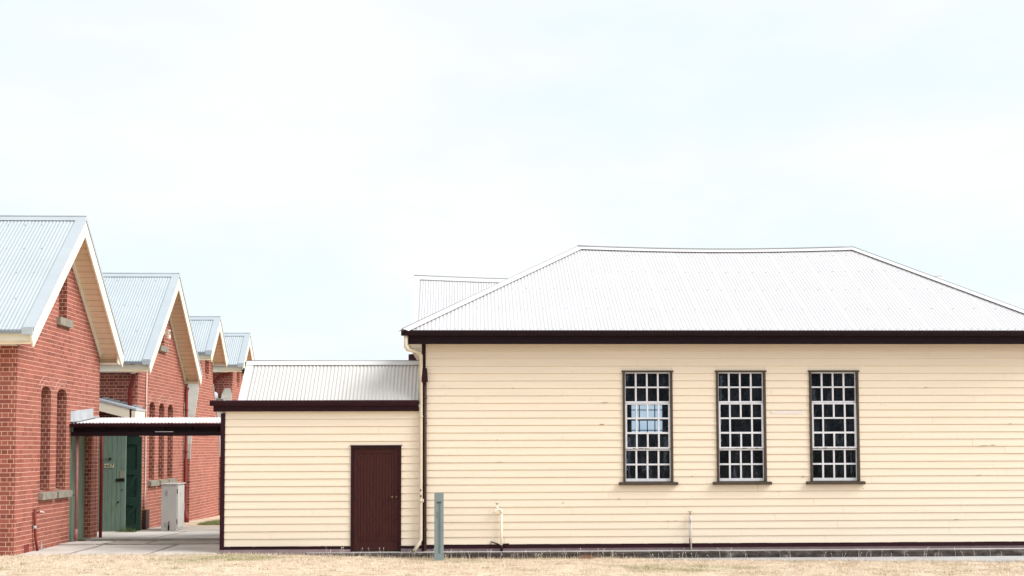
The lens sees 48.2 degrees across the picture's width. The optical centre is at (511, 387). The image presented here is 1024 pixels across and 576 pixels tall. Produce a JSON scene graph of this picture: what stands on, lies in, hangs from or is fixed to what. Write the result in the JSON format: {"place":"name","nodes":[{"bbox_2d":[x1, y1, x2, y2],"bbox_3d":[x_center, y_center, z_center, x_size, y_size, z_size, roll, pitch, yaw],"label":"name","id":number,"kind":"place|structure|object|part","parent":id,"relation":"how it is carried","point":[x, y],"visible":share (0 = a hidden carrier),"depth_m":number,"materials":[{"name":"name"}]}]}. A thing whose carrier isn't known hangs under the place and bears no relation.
{"place":"outdoors","nodes":[
{"label":"outdoors","id":0,"kind":"place"},
{"bbox_2d":[14,531,219,555],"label":"paving","id":1,"kind":"structure","parent":0,"point":[196,549],"depth_m":24.29,"materials":[{"name":"concrete"}]},
{"bbox_2d":[33,509,43,550],"bbox_3d":[-9.729,2.927,23.521,0.067,0.887,0.300,-1,-3,14],"label":"standpipe","id":2,"kind":"object","parent":1,"relation":"on","point":[35,532],"visible":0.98,"depth_m":23.40,"materials":[{"name":"metal"}]},
{"bbox_2d":[58,541,112,544],"bbox_3d":[-9.370,3.409,25.186,0.970,0.027,0.650,0,-3,-2],"label":"drain cover","id":3,"kind":"object","parent":1,"relation":"on","point":[85,542],"visible":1,"depth_m":25.14,"materials":[{"name":"concrete"}]},
{"bbox_2d":[116,526,136,531],"bbox_3d":[-10.016,3.643,29.695,0.634,0.223,0.274,0,-3,-2],"label":"weed","id":4,"kind":"object","parent":1,"relation":"on","point":[131,529],"visible":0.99,"depth_m":29.66,"materials":[{"name":"green plant"}]},
{"bbox_2d":[69,408,220,541],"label":"covered walkway","id":5,"kind":"structure","parent":1,"relation":"on","point":[86,422],"depth_m":25.78,"materials":[{"name":"metal"}]},
{"bbox_2d":[210,360,421,553],"bbox_3d":[-4.030,1.524,25.733,4.230,4.033,5.606,0,-3,-2],"label":"annex","id":6,"kind":"object","parent":1,"relation":"on","point":[319,456],"visible":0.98,"depth_m":23.12,"materials":[{"name":"beige paint"}]},
{"bbox_2d":[353,448,398,549],"bbox_3d":[-2.753,2.246,23.116,0.927,2.050,0.110,0,-3,-2],"label":"door","id":7,"kind":"structure","parent":6,"relation":"in","point":[375,470],"depth_m":23.14,"materials":[{"name":"red paint"}]},
{"bbox_2d":[98,526,219,543],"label":"older paving","id":8,"kind":"structure","parent":0,"point":[195,528],"depth_m":26.57,"materials":[{"name":"concrete"}]},
{"bbox_2d":[97,397,145,531],"bbox_3d":[-11.202,1.909,30.156,2.800,4.170,0.895,0,-3,-2],"label":"lean to","id":9,"kind":"object","parent":8,"relation":"on","point":[122,480],"visible":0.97,"depth_m":29.92,"materials":[{"name":"beige paint"}]},
{"bbox_2d":[98,436,126,530],"bbox_3d":[-10.442,2.478,29.883,0.700,2.500,0.100,0,-3,-2],"label":"door","id":10,"kind":"structure","parent":9,"relation":"in","point":[114,447],"depth_m":29.89,"materials":[{"name":"green paint"}]},
{"bbox_2d":[125,436,141,530],"bbox_3d":[-10.167,2.540,30.491,0.590,2.501,0.058,0,-3,-2],"label":"door","id":11,"kind":"structure","parent":9,"relation":"in","point":[133,455],"depth_m":30.48,"materials":[{"name":"green paint"}]},
{"bbox_2d":[161,482,185,529],"bbox_3d":[-9.139,3.185,30.881,0.470,1.246,0.780,0,-3,-2],"label":"electrical cabinet","id":12,"kind":"object","parent":8,"relation":"on","point":[172,509],"visible":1,"depth_m":30.52,"materials":[{"name":"grey metal"}]},
{"bbox_3d":[-8.928,3.187,30.878,0.050,1.120,0.700,0,-3,-2],"label":"door","id":13,"kind":"part","parent":12,"relation":"part of","materials":[{"name":"grey paint"}]},
{"bbox_2d":[184,515,219,525],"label":"back grass","id":14,"kind":"structure","parent":0,"point":[194,522],"depth_m":35.88,"materials":[{"name":"beige plant"}]},
{"bbox_2d":[197,519,219,524],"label":"green grass","id":15,"kind":"structure","parent":14,"relation":"on","point":[214,522],"depth_m":33.70,"materials":[{"name":"green plant"}]},
{"bbox_2d":[215,392,226,514],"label":"link wall","id":16,"kind":"structure","parent":14,"relation":"on","point":[217,398],"depth_m":40.80,"materials":[{"name":"red brick"}]},
{"bbox_2d":[183,316,227,520],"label":"brick building","id":17,"kind":"structure","parent":0,"point":[203,454],"depth_m":38.21,"materials":[{"name":"red brick"}]},
{"bbox_2d":[242,549,424,554],"bbox_3d":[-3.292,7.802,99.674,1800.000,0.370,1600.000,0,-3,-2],"label":"ground","id":18,"kind":"structure","parent":0,"point":[360,551],"depth_m":26.67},
{"bbox_2d":[0,215,124,555],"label":"brick building","id":19,"kind":"structure","parent":18,"relation":"on","point":[60,342],"depth_m":24.43,"materials":[{"name":"red brick"}]},
{"bbox_2d":[38,376,56,499],"bbox_3d":[-9.884,1.049,24.164,0.300,2.593,0.863,0,-3,-2],"label":"window","id":20,"kind":"structure","parent":19,"relation":"in","point":[43,495],"depth_m":24.03,"materials":[{"name":"grey stone"}]},
{"bbox_2d":[54,379,72,497],"bbox_3d":[-9.915,1.102,25.090,0.300,2.583,0.896,0,-3,-2],"label":"window","id":21,"kind":"structure","parent":19,"relation":"in","point":[62,493],"depth_m":25.03,"materials":[{"name":"grey stone"}]},
{"bbox_2d":[71,436,84,539],"bbox_3d":[-10.064,2.194,26.389,0.085,2.600,1.170,0,-3,-2],"label":"door","id":22,"kind":"structure","parent":19,"relation":"in","point":[81,472],"depth_m":26.61,"materials":[{"name":"green paint"}]},
{"bbox_2d":[99,273,201,529],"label":"brick building","id":23,"kind":"structure","parent":18,"relation":"on","point":[156,372],"depth_m":32.51,"materials":[{"name":"red brick"}]},
{"bbox_2d":[148,394,159,485],"bbox_3d":[-10.147,1.462,32.126,0.300,2.563,0.877,0,-3,-2],"label":"window","id":24,"kind":"structure","parent":23,"relation":"in","point":[153,482],"depth_m":32.00,"materials":[{"name":"grey stone"}]},
{"bbox_2d":[158,399,168,484],"bbox_3d":[-10.180,1.513,33.105,0.300,2.563,0.897,0,-3,-2],"label":"window","id":25,"kind":"structure","parent":23,"relation":"in","point":[162,481],"depth_m":33.04,"materials":[{"name":"grey stone"}]},
{"bbox_2d":[167,397,176,482],"bbox_3d":[-10.211,1.563,34.058,0.300,2.563,0.906,0,-3,-2],"label":"window","id":26,"kind":"structure","parent":23,"relation":"in","point":[173,480],"depth_m":34.02,"materials":[{"name":"grey stone"}]},
{"bbox_2d":[213,333,254,399],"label":"brick building","id":27,"kind":"structure","parent":18,"relation":"on","point":[227,381],"depth_m":42.83,"materials":[{"name":"red brick"}]},
{"bbox_2d":[305,549,1023,558],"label":"kerb","id":28,"kind":"structure","parent":18,"relation":"on","point":[839,553],"depth_m":22.96,"materials":[{"name":"concrete"}]},
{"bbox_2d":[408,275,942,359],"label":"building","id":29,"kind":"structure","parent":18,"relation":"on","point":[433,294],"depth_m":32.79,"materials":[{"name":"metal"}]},
{"bbox_2d":[622,556,1023,562],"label":"channel","id":30,"kind":"object","parent":18,"relation":"on","point":[982,558],"visible":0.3,"depth_m":22.71,"materials":[{"name":"concrete"}]},
{"bbox_2d":[0,552,1023,575],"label":"lawn","id":31,"kind":"structure","parent":0,"point":[208,572],"depth_m":20.66,"materials":[{"name":"beige plant"}]},
{"bbox_2d":[434,493,443,560],"bbox_3d":[-1.432,2.761,22.453,0.183,1.405,0.056,0,-3,-2],"label":"marker post","id":32,"kind":"object","parent":31,"relation":"on","point":[439,526],"visible":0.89,"depth_m":22.44,"materials":[{"name":"grey plastic"}]},
{"bbox_2d":[2,551,1023,561],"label":"edge grass","id":33,"kind":"structure","parent":31,"relation":"on","point":[961,560],"depth_m":22.51,"materials":[{"name":"plant"}]},
{"bbox_2d":[579,553,595,558],"bbox_3d":[1.492,3.346,22.817,0.403,0.137,0.157,0,-3,-2],"label":"grass tuft","id":34,"kind":"object","parent":31,"relation":"on","point":[586,556],"visible":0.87,"depth_m":22.79,"materials":[{"name":"beige plant"}]},
{"bbox_2d":[325,547,1001,559],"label":"seed stalks","id":35,"kind":"object","parent":31,"relation":"on","point":[603,556],"visible":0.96,"depth_m":22.76,"materials":[{"name":"beige plant"}]},
{"bbox_2d":[0,0,1023,359],"label":"sky","id":36,"kind":"structure","parent":0,"point":[297,164],"materials":[{"name":"white"}]},
{"bbox_2d":[341,548,1023,552],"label":"path","id":37,"kind":"structure","parent":0,"point":[682,550],"depth_m":23.16,"materials":[{"name":"concrete"}]},
{"bbox_2d":[491,503,508,550],"bbox_3d":[-0.246,2.815,23.102,0.371,0.978,0.106,0,-3,-2],"label":"standpipe","id":38,"kind":"object","parent":37,"relation":"on","point":[501,528],"visible":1,"depth_m":23.09,"materials":[{"name":"beige metal"}]},
{"bbox_2d":[688,511,691,549],"bbox_3d":[3.620,2.902,23.196,0.070,0.791,0.141,0,-3,-2],"label":"standpipe","id":39,"kind":"object","parent":37,"relation":"on","point":[690,525],"visible":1,"depth_m":23.23,"materials":[{"name":"beige metal"}]},
{"bbox_2d":[400,245,1023,551],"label":"weatherboard building","id":40,"kind":"structure","parent":37,"relation":"on","point":[584,398],"depth_m":23.46,"materials":[{"name":"beige paint"}]},
{"bbox_2d":[631,405,661,431],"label":"far window","id":41,"kind":"structure","parent":40,"relation":"in","point":[643,409],"depth_m":29.10,"materials":[{"name":"grey glass"}]},
{"bbox_2d":[619,370,677,484],"bbox_3d":[2.773,0.811,23.394,1.200,2.337,0.200,0,-3,-2],"label":"window","id":42,"kind":"structure","parent":40,"relation":"in","point":[649,481],"depth_m":23.38,"materials":[{"name":"white paint"}]},
{"bbox_2d":[713,370,771,484],"bbox_3d":[4.692,0.808,23.458,1.200,2.337,0.200,0,-3,-2],"label":"window","id":43,"kind":"structure","parent":40,"relation":"in","point":[720,481],"depth_m":23.44,"materials":[{"name":"white paint"}]},
{"bbox_2d":[806,370,865,484],"bbox_3d":[6.616,0.806,23.521,1.200,2.337,0.200,0,-3,-2],"label":"window","id":44,"kind":"structure","parent":40,"relation":"in","point":[813,481],"depth_m":23.50,"materials":[{"name":"white paint"}]}
]}

